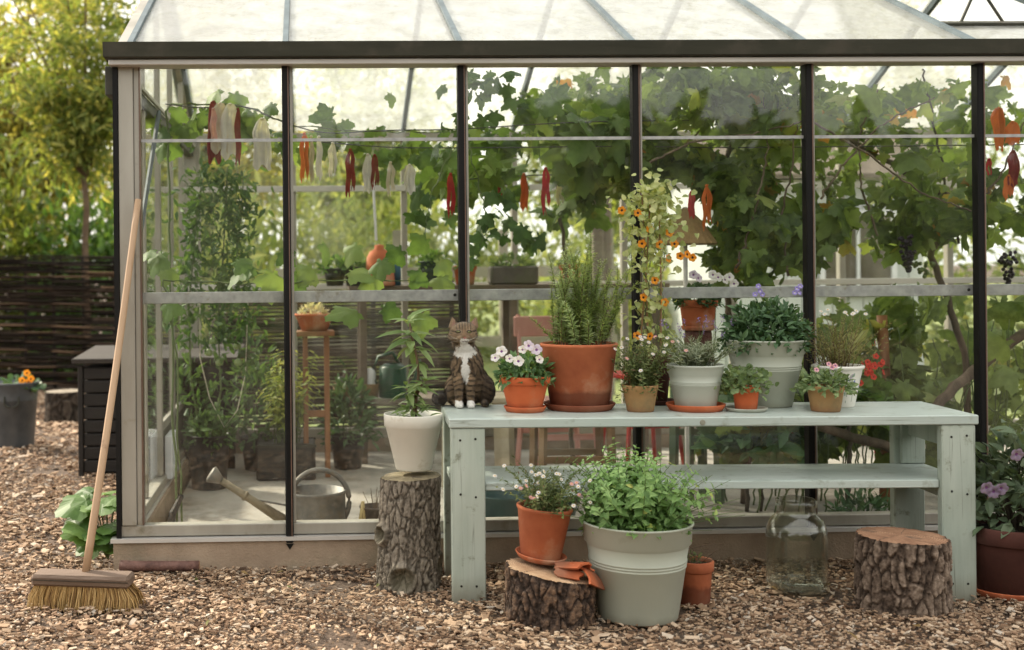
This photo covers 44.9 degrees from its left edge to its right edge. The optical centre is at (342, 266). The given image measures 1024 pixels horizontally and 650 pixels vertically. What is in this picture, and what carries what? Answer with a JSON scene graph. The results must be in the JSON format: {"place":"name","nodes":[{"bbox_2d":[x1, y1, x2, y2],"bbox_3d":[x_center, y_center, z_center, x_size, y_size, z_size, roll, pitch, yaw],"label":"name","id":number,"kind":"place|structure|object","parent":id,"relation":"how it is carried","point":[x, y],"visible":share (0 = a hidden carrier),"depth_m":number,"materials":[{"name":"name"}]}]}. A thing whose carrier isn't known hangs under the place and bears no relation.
{"place":"outdoors","nodes":[
{"label":"outdoors","id":0,"kind":"place"},
{"bbox_2d":[0,264,1023,649],"bbox_3d":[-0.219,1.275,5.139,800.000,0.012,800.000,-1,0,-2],"label":"ground","id":1,"kind":"structure","parent":0,"point":[350,640],"depth_m":4.47,"materials":[{"name":"brown soil"}]},
{"bbox_2d":[0,379,38,448],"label":"bucket","id":2,"kind":"object","parent":1,"relation":"on","point":[18,405],"visible":0.85,"depth_m":8.57,"materials":[{"name":"metal"}]},
{"bbox_2d":[0,369,46,392],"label":"nasturtium","id":3,"kind":"object","parent":2,"relation":"in","point":[25,378],"visible":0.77,"depth_m":8.64,"materials":[{"name":"green plant"}]},
{"bbox_2d":[0,113,104,378],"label":"hedge bush","id":4,"kind":"object","parent":1,"relation":"on","point":[20,223],"visible":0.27,"depth_m":14.58,"materials":[{"name":"green plant"}]},
{"bbox_2d":[0,170,113,380],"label":"hedge bush","id":5,"kind":"object","parent":1,"relation":"on","point":[101,243],"visible":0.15,"depth_m":14.24,"materials":[{"name":"green plant"}]},
{"bbox_2d":[44,389,77,423],"bbox_3d":[-2.307,1.165,10.128,0.345,0.276,0.349,-1,0,-2],"label":"tree stump","id":6,"kind":"object","parent":1,"relation":"on","point":[61,404],"visible":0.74,"depth_m":9.99,"materials":[{"name":"brown wood"}]},
{"bbox_2d":[0,0,125,314],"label":"tall tree","id":7,"kind":"object","parent":1,"relation":"on","point":[7,127],"visible":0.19,"depth_m":17.42,"materials":[{"name":"plant"}]},
{"bbox_2d":[0,0,140,364],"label":"willow tree","id":8,"kind":"object","parent":1,"relation":"on","point":[77,135],"visible":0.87,"depth_m":13.42,"materials":[{"name":"green plant"}]},
{"bbox_2d":[54,486,116,558],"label":"garden weed","id":9,"kind":"object","parent":1,"relation":"on","point":[75,509],"visible":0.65,"depth_m":5.18,"materials":[{"name":"green plant"}]},
{"bbox_2d":[0,255,255,389],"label":"woven fence","id":10,"kind":"object","parent":1,"relation":"on","point":[56,294],"visible":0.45,"depth_m":12.66,"materials":[{"name":"brown wood"}]},
{"bbox_2d":[72,344,244,475],"bbox_3d":[-1.144,0.899,7.819,1.010,0.746,0.840,-1,0,-2],"label":"compost box","id":11,"kind":"object","parent":1,"relation":"on","point":[94,386],"visible":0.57,"depth_m":7.43,"materials":[{"name":"black wood"}]},
{"bbox_2d":[68,144,302,362],"bbox_3d":[-1.939,-0.138,14.836,2.841,3.220,2.709,-1,0,-38],"label":"hedge bush","id":12,"kind":"object","parent":1,"relation":"on","point":[272,224],"visible":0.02,"depth_m":14.62,"materials":[{"name":"green plant"}]},
{"bbox_2d":[52,6,363,278],"bbox_3d":[-2.174,-1.765,18.403,5.434,6.294,3.526,-1,0,-2],"label":"tall tree","id":13,"kind":"object","parent":1,"relation":"on","point":[267,178],"visible":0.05,"depth_m":18.10,"materials":[{"name":"plant"}]},
{"bbox_2d":[201,192,347,395],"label":"garden bush","id":14,"kind":"object","parent":1,"relation":"on","point":[259,248],"visible":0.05,"depth_m":12.12,"materials":[{"name":"green plant"}]},
{"bbox_2d":[208,280,458,428],"bbox_3d":[-0.052,0.707,8.506,1.753,1.210,0.086,-1,0,-2],"label":"reed hurdle","id":15,"kind":"object","parent":1,"relation":"on","point":[345,355],"visible":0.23,"depth_m":8.49,"materials":[{"name":"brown wood"}]},
{"bbox_2d":[0,389,1023,649],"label":"wood chips","id":16,"kind":"object","parent":1,"relation":"on","point":[218,593],"visible":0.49,"depth_m":4.40,"materials":[{"name":"brown wood"}]},
{"bbox_2d":[27,199,145,614],"bbox_3d":[-0.967,0.500,4.749,0.446,1.560,0.610,-1,0,-2],"label":"broom","id":17,"kind":"object","parent":16,"relation":"on","point":[84,586],"visible":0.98,"depth_m":4.53,"materials":[{"name":"brown wood"}]},
{"bbox_2d":[119,560,199,571],"bbox_3d":[-0.754,1.235,5.038,0.329,0.046,0.053,-1,0,-2],"label":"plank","id":18,"kind":"object","parent":16,"relation":"on","point":[139,566],"visible":0.98,"depth_m":5.02,"materials":[{"name":"wood"}]},
{"bbox_2d":[374,471,442,596],"bbox_3d":[0.262,1.049,4.812,0.271,0.460,0.282,-1,0,-2],"label":"tree stump","id":19,"kind":"object","parent":16,"relation":"on","point":[407,531],"visible":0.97,"depth_m":4.72,"materials":[{"name":"brown wood"}]},
{"bbox_2d":[376,308,442,471],"bbox_3d":[0.276,0.484,4.821,0.246,0.636,0.252,-1,0,39],"label":"oleander pot","id":20,"kind":"object","parent":19,"relation":"on","point":[413,434],"visible":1,"depth_m":4.77,"materials":[{"name":"white plastic"}]},
{"bbox_2d":[533,437,743,626],"bbox_3d":[1.039,0.935,4.311,0.659,0.633,0.691,-1,0,30],"label":"mint pot","id":21,"kind":"object","parent":16,"relation":"on","point":[636,527],"visible":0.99,"depth_m":4.24,"materials":[{"name":"grey plastic"}]},
{"bbox_2d":[765,495,828,595],"bbox_3d":[1.755,1.071,4.709,0.228,0.349,0.228,-1,0,-2],"label":"glass jar","id":22,"kind":"object","parent":16,"relation":"on","point":[810,590],"visible":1,"depth_m":4.67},
{"bbox_2d":[504,558,595,634],"bbox_3d":[0.740,1.166,4.348,0.328,0.217,0.336,-1,0,-2],"label":"tree stump","id":23,"kind":"object","parent":1,"relation":"on","point":[543,597],"visible":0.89,"depth_m":4.22,"materials":[{"name":"brown wood"}]},
{"bbox_2d":[515,546,566,564],"bbox_3d":[0.718,1.045,4.407,0.186,0.021,0.186,7,3,-2],"label":"saucer","id":24,"kind":"object","parent":23,"relation":"on","point":[538,561],"visible":0.43,"depth_m":4.34,"materials":[{"name":"orange ceramic"}]},
{"bbox_2d":[493,456,599,560],"bbox_3d":[0.729,0.876,4.391,0.459,0.356,0.422,-1,0,39],"label":"daisy pot","id":25,"kind":"object","parent":24,"relation":"on","point":[542,536],"visible":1,"depth_m":4.33,"materials":[{"name":"ceramic"}]},
{"bbox_2d":[102,0,1023,574],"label":"greenhouse","id":26,"kind":"object","parent":1,"relation":"on","point":[298,62],"visible":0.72,"depth_m":5.21,"materials":[{"name":"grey glass"}]},
{"bbox_2d":[165,103,688,133],"bbox_3d":[0.432,-0.703,5.745,2.523,0.147,0.005,-1,0,-2],"label":"support wire","id":27,"kind":"object","parent":26,"relation":"attached to","point":[404,129],"visible":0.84,"depth_m":5.74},
{"bbox_2d":[210,102,227,154],"bbox_3d":[-0.569,-0.647,5.696,0.095,0.246,0.031,-1,0,-2],"label":"ribbon","id":28,"kind":"object","parent":27,"relation":"hanging from","point":[219,107],"visible":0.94,"depth_m":5.70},
{"bbox_2d":[220,103,236,160],"bbox_3d":[-0.522,-0.630,5.687,0.097,0.270,0.028,-1,0,-2],"label":"ribbon","id":29,"kind":"object","parent":27,"relation":"hanging from","point":[228,116],"visible":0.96,"depth_m":5.69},
{"bbox_2d":[252,117,271,170],"bbox_3d":[-0.376,-0.575,5.716,0.089,0.251,0.029,-1,0,-8],"label":"ribbon","id":30,"kind":"object","parent":27,"relation":"hanging from","point":[262,153],"visible":0.97,"depth_m":5.72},
{"bbox_2d":[299,132,308,182],"bbox_3d":[-0.178,-0.511,5.722,0.046,0.242,0.024,-1,0,-2],"label":"ribbon","id":31,"kind":"object","parent":27,"relation":"hanging from","point":[304,159],"visible":0.91,"depth_m":5.72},
{"bbox_2d":[313,141,1023,147],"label":"support wire","id":32,"kind":"object","parent":26,"relation":"attached to","point":[656,146],"visible":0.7,"depth_m":5.82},
{"bbox_2d":[345,148,355,197],"bbox_3d":[0.039,-0.441,5.748,0.050,0.235,0.017,-1,0,-2],"label":"ribbon","id":33,"kind":"object","parent":32,"relation":"hanging from","point":[350,175],"visible":1,"depth_m":5.75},
{"bbox_2d":[684,331,713,361],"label":"upturned pot","id":34,"kind":"object","parent":26,"relation":"in","point":[706,336],"visible":0.28,"depth_m":5.41,"materials":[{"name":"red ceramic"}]},
{"bbox_2d":[681,326,714,330],"bbox_3d":[1.594,0.275,5.459,0.148,0.019,0.148,-1,0,-2],"label":"saucer","id":35,"kind":"object","parent":34,"relation":"on","point":[687,328],"visible":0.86,"depth_m":5.40,"materials":[{"name":"orange ceramic"}]},
{"bbox_2d":[670,270,738,326],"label":"petunia pot","id":36,"kind":"object","parent":35,"relation":"on","point":[693,310],"visible":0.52,"depth_m":5.39,"materials":[{"name":"orange ceramic"}]},
{"bbox_2d":[701,184,712,231],"bbox_3d":[1.691,-0.273,5.650,0.055,0.221,0.020,-1,0,-6],"label":"ribbon","id":37,"kind":"object","parent":26,"relation":"hanging from","point":[707,207],"visible":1,"depth_m":5.65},
{"bbox_2d":[990,107,1004,151],"bbox_3d":[2.983,-0.625,5.540,0.103,0.204,0.033,-1,0,-30],"label":"ribbon","id":38,"kind":"object","parent":26,"relation":"hanging from","point":[997,118],"visible":0.94,"depth_m":5.54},
{"bbox_2d":[1007,150,1019,188],"bbox_3d":[3.074,-0.446,5.581,0.062,0.178,0.017,-1,0,-7],"label":"chili pepper","id":39,"kind":"object","parent":26,"relation":"hanging from","point":[1013,161],"visible":1,"depth_m":5.58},
{"bbox_2d":[591,228,603,340],"bbox_3d":[1.910,0.269,9.106,0.080,1.950,0.080,-1,0,-2],"label":"fence post","id":40,"kind":"object","parent":1,"relation":"on","point":[598,242],"depth_m":9.07,"materials":[{"name":"brown wood"}]},
{"bbox_2d":[604,198,612,400],"bbox_3d":[2.004,0.293,9.259,0.086,1.900,0.090,-1,0,-2],"label":"fence post","id":41,"kind":"object","parent":1,"relation":"on","point":[607,249],"visible":0.06,"depth_m":9.22,"materials":[{"name":"brown wood"}]},
{"bbox_2d":[680,543,716,607],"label":"weathered pot","id":42,"kind":"object","parent":1,"relation":"on","point":[699,570],"visible":0.77,"depth_m":4.47,"materials":[{"name":"ceramic"}]},
{"bbox_2d":[441,401,978,603],"bbox_3d":[1.393,0.915,4.787,1.971,0.707,0.469,-1,0,1],"label":"garden bench","id":43,"kind":"object","parent":1,"relation":"on","point":[906,475],"visible":0.89,"depth_m":4.58,"materials":[{"name":"green paint"}]},
{"bbox_2d":[432,317,495,408],"bbox_3d":[0.500,0.389,5.022,0.267,0.370,0.293,-1,0,2],"label":"cat","id":44,"kind":"object","parent":43,"relation":"on","point":[469,383],"visible":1,"depth_m":4.93},
{"bbox_2d":[504,404,545,412],"bbox_3d":[0.718,0.557,4.787,0.165,0.022,0.165,-1,0,-2],"label":"saucer","id":45,"kind":"object","parent":43,"relation":"on","point":[524,410],"visible":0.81,"depth_m":4.72,"materials":[{"name":"ceramic"}]},
{"bbox_2d":[491,340,555,407],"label":"petunia pot","id":46,"kind":"object","parent":45,"relation":"on","point":[521,387],"visible":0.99,"depth_m":4.71,"materials":[{"name":"ceramic"}]},
{"bbox_2d":[543,400,615,412],"bbox_3d":[0.944,0.553,4.850,0.283,0.026,0.283,-1,0,-2],"label":"saucer","id":47,"kind":"object","parent":43,"relation":"on","point":[582,409],"visible":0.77,"depth_m":4.74,"materials":[{"name":"ceramic"}]},
{"bbox_2d":[529,231,640,405],"bbox_3d":[0.961,0.205,4.844,0.384,0.704,0.346,-1,0,32],"label":"rosemary pot","id":48,"kind":"object","parent":47,"relation":"on","point":[579,354],"visible":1,"depth_m":4.78,"materials":[{"name":"ceramic"}]},
{"bbox_2d":[610,335,687,412],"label":"daisy pot","id":49,"kind":"object","parent":43,"relation":"on","point":[640,390],"visible":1,"depth_m":4.71,"materials":[{"name":"yellow ceramic"}]},
{"bbox_2d":[655,398,673,405],"bbox_3d":[1.282,0.553,5.008,0.172,0.018,0.172,-1,0,-2],"label":"saucer","id":50,"kind":"object","parent":43,"relation":"on","point":[660,403],"visible":0.22,"depth_m":4.93,"materials":[{"name":"ceramic"}]},
{"bbox_2d":[605,166,698,400],"bbox_3d":[1.269,0.070,4.990,0.385,0.971,0.296,-1,0,-2],"label":"climbing plant pot","id":51,"kind":"object","parent":50,"relation":"on","point":[654,207],"visible":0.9,"depth_m":4.97,"materials":[{"name":"green ceramic"}]},
{"bbox_2d":[666,401,725,412],"bbox_3d":[1.386,0.549,4.779,0.227,0.026,0.227,-1,0,-2],"label":"saucer","id":52,"kind":"object","parent":43,"relation":"on","point":[672,406],"visible":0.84,"depth_m":4.69,"materials":[{"name":"ceramic"}]},
{"bbox_2d":[648,315,747,405],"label":"lavender pot","id":53,"kind":"object","parent":52,"relation":"on","point":[695,375],"visible":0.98,"depth_m":4.72,"materials":[{"name":"ceramic"}]},
{"bbox_2d":[724,405,767,412],"bbox_3d":[1.569,0.553,4.736,0.162,0.014,0.162,-1,0,-2],"label":"saucer","id":54,"kind":"object","parent":43,"relation":"on","point":[759,409],"visible":0.83,"depth_m":4.68,"materials":[{"name":"ceramic"}]},
{"bbox_2d":[714,363,778,408],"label":"trailing plant pot","id":55,"kind":"object","parent":54,"relation":"on","point":[744,393],"visible":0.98,"depth_m":4.69,"materials":[{"name":"ceramic"}]},
{"bbox_2d":[715,284,816,407],"bbox_3d":[1.698,0.312,4.906,0.401,0.492,0.373,-1,0,-2],"label":"bellflower pot","id":56,"kind":"object","parent":43,"relation":"on","point":[779,355],"visible":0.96,"depth_m":4.81,"materials":[{"name":"grey plastic"}]},
{"bbox_2d":[789,362,861,412],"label":"verbena pot","id":57,"kind":"object","parent":43,"relation":"on","point":[825,397],"visible":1,"depth_m":4.66,"materials":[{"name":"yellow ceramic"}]},
{"bbox_2d":[768,308,905,407],"bbox_3d":[1.985,0.362,4.861,0.527,0.387,0.347,-1,0,-2],"label":"painted pot","id":58,"kind":"object","parent":43,"relation":"on","point":[854,370],"visible":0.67,"depth_m":4.83,"materials":[{"name":"ceramic"}]},
{"bbox_2d":[852,526,953,623],"bbox_3d":[2.036,1.117,4.433,0.342,0.292,0.340,-1,0,-2],"label":"tree stump","id":59,"kind":"object","parent":1,"relation":"on","point":[901,572],"visible":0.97,"depth_m":4.31,"materials":[{"name":"brown wood"}]},
{"bbox_2d":[972,419,1023,595],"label":"shrub pot","id":60,"kind":"object","parent":1,"relation":"on","point":[999,553],"visible":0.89,"depth_m":4.54,"materials":[{"name":"ceramic"}]},
{"bbox_2d":[0,0,1023,267],"label":"sky","id":61,"kind":"structure","parent":0,"point":[990,258],"materials":[{"name":"white"}]},
{"bbox_2d":[175,445,1022,521],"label":"greenhouse floor","id":62,"kind":"structure","parent":0,"point":[225,504],"depth_m":6.56,"materials":[{"name":"concrete"}]},
{"bbox_2d":[179,352,215,471],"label":"leafy pot","id":63,"kind":"object","parent":62,"relation":"on","point":[202,385],"visible":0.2,"depth_m":7.35,"materials":[{"name":"black plastic"}]},
{"bbox_2d":[165,147,274,490],"bbox_3d":[-0.691,0.283,6.725,0.647,1.895,0.425,-1,0,-2],"label":"tomato pot","id":64,"kind":"object","parent":62,"relation":"on","point":[208,450],"visible":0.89,"depth_m":6.70,"materials":[{"name":"green plastic"}]},
{"bbox_2d":[221,344,300,470],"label":"leafy pot","id":65,"kind":"object","parent":62,"relation":"on","point":[248,443],"visible":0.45,"depth_m":7.33,"materials":[{"name":"black plastic"}]},
{"bbox_2d":[206,467,351,519],"bbox_3d":[-0.291,1.074,5.657,0.672,0.307,0.287,-1,0,-2],"label":"watering can","id":66,"kind":"object","parent":62,"relation":"on","point":[321,502],"visible":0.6,"depth_m":5.62,"materials":[{"name":"metal"}]},
{"bbox_2d":[255,346,321,480],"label":"potted plant","id":67,"kind":"object","parent":62,"relation":"on","point":[270,460],"visible":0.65,"depth_m":7.00,"materials":[{"name":"plant"}]},
{"bbox_2d":[111,84,482,521],"bbox_3d":[-0.204,0.169,5.781,1.806,2.114,0.691,-1,0,-2],"label":"cucumber vine","id":68,"kind":"object","parent":62,"relation":"on","point":[195,126],"visible":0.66,"depth_m":5.84,"materials":[{"name":"green plant"}]},
{"bbox_2d":[297,330,334,476],"bbox_3d":[-0.153,0.801,7.157,0.220,0.850,0.200,-1,0,-2],"label":"plant stand","id":69,"kind":"object","parent":62,"relation":"on","point":[325,413],"visible":0.85,"depth_m":7.08,"materials":[{"name":"orange wood"}]},
{"bbox_2d":[294,302,330,330],"bbox_3d":[-0.163,0.280,7.152,0.236,0.190,0.236,-1,0,-2],"label":"clay bowl","id":70,"kind":"object","parent":69,"relation":"on","point":[312,320],"visible":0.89,"depth_m":7.08,"materials":[{"name":"orange ceramic"}]},
{"bbox_2d":[316,357,384,469],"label":"leafy pot","id":71,"kind":"object","parent":62,"relation":"on","point":[347,448],"visible":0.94,"depth_m":7.36,"materials":[{"name":"black plastic"}]},
{"bbox_2d":[441,392,514,486],"bbox_3d":[0.735,0.958,6.619,0.372,0.521,0.332,-1,0,-2],"label":"side table","id":72,"kind":"object","parent":62,"relation":"on","point":[504,447],"visible":0.23,"depth_m":6.49,"materials":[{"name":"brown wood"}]},
{"bbox_2d":[348,283,669,463],"bbox_3d":[1.035,0.682,7.769,2.020,1.140,0.420,-1,0,-2],"label":"back shelf","id":73,"kind":"object","parent":62,"relation":"on","point":[509,313],"visible":0.13,"depth_m":7.60,"materials":[{"name":"grey wood"}]},
{"bbox_2d":[314,253,352,285],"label":"shelf pot","id":74,"kind":"object","parent":73,"relation":"on","point":[332,273],"visible":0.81,"depth_m":7.58,"materials":[{"name":"black plastic"}]},
{"bbox_2d":[366,244,394,285],"bbox_3d":[0.231,-0.011,7.594,0.196,0.258,0.196,-1,0,-2],"label":"clay cloche","id":75,"kind":"object","parent":73,"relation":"on","point":[377,252],"visible":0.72,"depth_m":7.54,"materials":[{"name":"orange ceramic"}]},
{"bbox_2d":[373,351,420,398],"bbox_3d":[0.329,0.672,7.600,0.285,0.290,0.180,-1,0,30],"label":"green watering can","id":76,"kind":"object","parent":73,"relation":"on","point":[390,374],"visible":0.87,"depth_m":7.54,"materials":[{"name":"plastic"}]},
{"bbox_2d":[415,248,446,280],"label":"shelf pot","id":77,"kind":"object","parent":73,"relation":"on","point":[423,264],"visible":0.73,"depth_m":7.59,"materials":[{"name":"green plastic"}]},
{"bbox_2d":[488,251,537,284],"bbox_3d":[1.068,0.003,7.663,0.307,0.214,0.189,-1,0,-2],"label":"stone trough","id":78,"kind":"object","parent":73,"relation":"on","point":[501,273],"visible":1,"depth_m":7.59,"materials":[{"name":"grey stone"}]},
{"bbox_2d":[400,68,644,464],"bbox_3d":[0.867,0.130,6.435,1.211,2.173,1.703,-1,0,-2],"label":"grape vine","id":79,"kind":"object","parent":62,"relation":"on","point":[579,176],"visible":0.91,"depth_m":5.85,"materials":[{"name":"green plant"}]},
{"bbox_2d":[485,490,582,516],"bbox_3d":[0.842,1.124,5.592,0.528,0.185,0.352,-1,0,-2],"label":"garden tub","id":80,"kind":"object","parent":62,"relation":"on","point":[498,503],"visible":0.06,"depth_m":5.47,"materials":[{"name":"teal plastic"}]},
{"bbox_2d":[513,314,595,465],"bbox_3d":[1.237,0.748,7.058,0.412,0.933,0.459,-1,0,-7],"label":"garden chair","id":81,"kind":"object","parent":62,"relation":"on","point":[523,325],"visible":0.35,"depth_m":7.22,"materials":[{"name":"pink paint"}]},
{"bbox_2d":[529,427,615,465],"bbox_3d":[1.175,0.994,6.232,0.404,0.440,0.304,-1,0,-2],"label":"wooden stool","id":82,"kind":"object","parent":62,"relation":"on","point":[542,452],"visible":0.45,"depth_m":6.12,"materials":[{"name":"brown wood"}]},
{"bbox_2d":[603,370,683,464],"bbox_3d":[1.667,0.900,6.798,0.383,0.622,0.384,-1,0,-13],"label":"metal stool","id":83,"kind":"object","parent":62,"relation":"on","point":[628,435],"visible":0.07,"depth_m":6.67,"materials":[{"name":"red paint"}]},
{"bbox_2d":[519,66,834,503],"bbox_3d":[1.653,0.034,6.572,1.375,2.353,2.139,-1,0,-2],"label":"grape vine","id":84,"kind":"object","parent":62,"relation":"on","point":[745,187],"visible":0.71,"depth_m":5.78,"materials":[{"name":"green plant"}]},
{"bbox_2d":[656,207,717,505],"bbox_3d":[1.642,0.462,5.817,0.297,1.494,0.297,-1,0,-2],"label":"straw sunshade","id":85,"kind":"object","parent":62,"relation":"on","point":[705,237],"visible":0.58,"depth_m":5.75,"materials":[{"name":"wicker"}]},
{"bbox_2d":[669,381,724,503],"bbox_3d":[1.842,0.908,6.353,0.212,0.600,0.312,-1,0,-2],"label":"trestle stool","id":86,"kind":"object","parent":62,"relation":"on","point":[675,433],"visible":0.26,"depth_m":6.46,"materials":[{"name":"green paint"}]},
{"bbox_2d":[689,387,817,511],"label":"aubergine plant","id":87,"kind":"object","parent":62,"relation":"on","point":[709,438],"visible":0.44,"depth_m":5.85,"materials":[{"name":"green plant"}]},
{"bbox_2d":[794,353,896,511],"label":"geranium","id":88,"kind":"object","parent":62,"relation":"on","point":[874,386],"visible":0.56,"depth_m":5.66,"materials":[{"name":"green plant"}]},
{"bbox_2d":[683,281,1023,512],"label":"squash plant","id":89,"kind":"object","parent":62,"relation":"on","point":[909,380],"visible":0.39,"depth_m":6.11,"materials":[{"name":"green plant"}]},
{"bbox_2d":[824,488,889,511],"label":"ground herb","id":90,"kind":"object","parent":62,"relation":"on","point":[877,502],"visible":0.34,"depth_m":5.65,"materials":[{"name":"green plant"}]},
{"bbox_2d":[876,315,890,501],"bbox_3d":[2.775,0.723,6.240,0.067,0.952,0.074,-1,0,-2],"label":"brown post","id":91,"kind":"object","parent":62,"relation":"on","point":[884,353],"visible":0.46,"depth_m":6.22,"materials":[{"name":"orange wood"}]},
{"bbox_2d":[766,69,1023,412],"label":"grape vine","id":92,"kind":"object","parent":62,"relation":"on","point":[931,217],"visible":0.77,"depth_m":5.98,"materials":[{"name":"green plant"}]},
{"bbox_2d":[237,283,1023,426],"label":"lawn","id":93,"kind":"structure","parent":0,"point":[489,366],"depth_m":14.48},
{"bbox_2d":[242,159,458,371],"bbox_3d":[-0.407,0.037,15.678,3.750,2.847,3.432,-1,0,22],"label":"garden bush","id":94,"kind":"object","parent":93,"relation":"on","point":[334,244],"visible":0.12,"depth_m":15.38,"materials":[{"name":"green plant"}]},
{"bbox_2d":[251,77,485,266],"bbox_3d":[0.404,-1.817,21.619,5.018,6.350,3.535,-1,0,-2],"label":"tall tree","id":95,"kind":"object","parent":93,"relation":"on","point":[326,179],"visible":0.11,"depth_m":20.97,"materials":[{"name":"green plant"}]},
{"bbox_2d":[296,145,497,352],"bbox_3d":[0.748,-0.362,17.765,3.038,3.692,3.165,-1,0,42],"label":"garden bush","id":96,"kind":"object","parent":93,"relation":"on","point":[397,208],"visible":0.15,"depth_m":17.57,"materials":[{"name":"green plant"}]},
{"bbox_2d":[275,228,617,394],"bbox_3d":[0.981,0.452,11.434,3.200,1.600,0.110,-1,0,-2],"label":"rail fence","id":97,"kind":"object","parent":93,"relation":"on","point":[489,341],"visible":0.25,"depth_m":11.40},
{"bbox_2d":[376,193,618,361],"bbox_3d":[2.166,0.191,16.858,3.722,2.587,3.869,-1,0,20],"label":"garden bush","id":98,"kind":"object","parent":93,"relation":"on","point":[484,261],"visible":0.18,"depth_m":16.33,"materials":[{"name":"green plant"}]},
{"bbox_2d":[486,199,667,362],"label":"garden bush","id":99,"kind":"object","parent":93,"relation":"on","point":[616,230],"visible":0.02,"depth_m":16.25,"materials":[{"name":"green plant"}]},
{"bbox_2d":[481,130,688,262],"bbox_3d":[4.435,-1.787,20.580,5.073,6.216,3.414,-1,0,4],"label":"tall tree","id":100,"kind":"object","parent":93,"relation":"on","point":[534,165],"visible":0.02,"depth_m":20.49,"materials":[{"name":"green plant"}]},
{"bbox_2d":[518,240,682,380],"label":"garden bush","id":101,"kind":"object","parent":93,"relation":"on","point":[547,305],"visible":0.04,"depth_m":13.42,"materials":[{"name":"green plant"}]},
{"bbox_2d":[666,139,928,373],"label":"garden shed","id":102,"kind":"structure","parent":93,"relation":"on","point":[859,265],"depth_m":11.79,"materials":[{"name":"white wood"}]},
{"bbox_2d":[825,215,890,285],"bbox_3d":[4.968,-0.134,11.778,0.670,0.740,0.042,-1,0,-2],"label":"window","id":103,"kind":"structure","parent":102,"relation":"in","point":[868,269],"depth_m":11.76,"materials":[{"name":"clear glass"}]},
{"bbox_2d":[819,210,896,285],"bbox_3d":[4.969,-0.134,11.741,0.750,0.820,0.028,-1,0,-2],"label":"window frame","id":104,"kind":"structure","parent":102,"relation":"in","point":[893,268],"depth_m":11.73,"materials":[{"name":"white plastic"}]},
{"bbox_2d":[863,128,1017,362],"bbox_3d":[6.446,-0.303,15.928,4.398,3.491,3.976,-1,0,-28],"label":"garden bush","id":105,"kind":"object","parent":93,"relation":"on","point":[939,256],"visible":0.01,"depth_m":14.98,"materials":[{"name":"green plant"}]},
{"bbox_2d":[865,128,1021,275],"bbox_3d":[9.234,-1.891,20.212,4.753,6.335,3.356,-1,0,-2],"label":"tall tree","id":106,"kind":"object","parent":93,"relation":"on","point":[963,172],"visible":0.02,"depth_m":19.98,"materials":[{"name":"green plant"}]},
{"bbox_2d":[925,151,1023,360],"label":"garden bush","id":107,"kind":"object","parent":93,"relation":"on","point":[969,308],"visible":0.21,"depth_m":14.90,"materials":[{"name":"green plant"}]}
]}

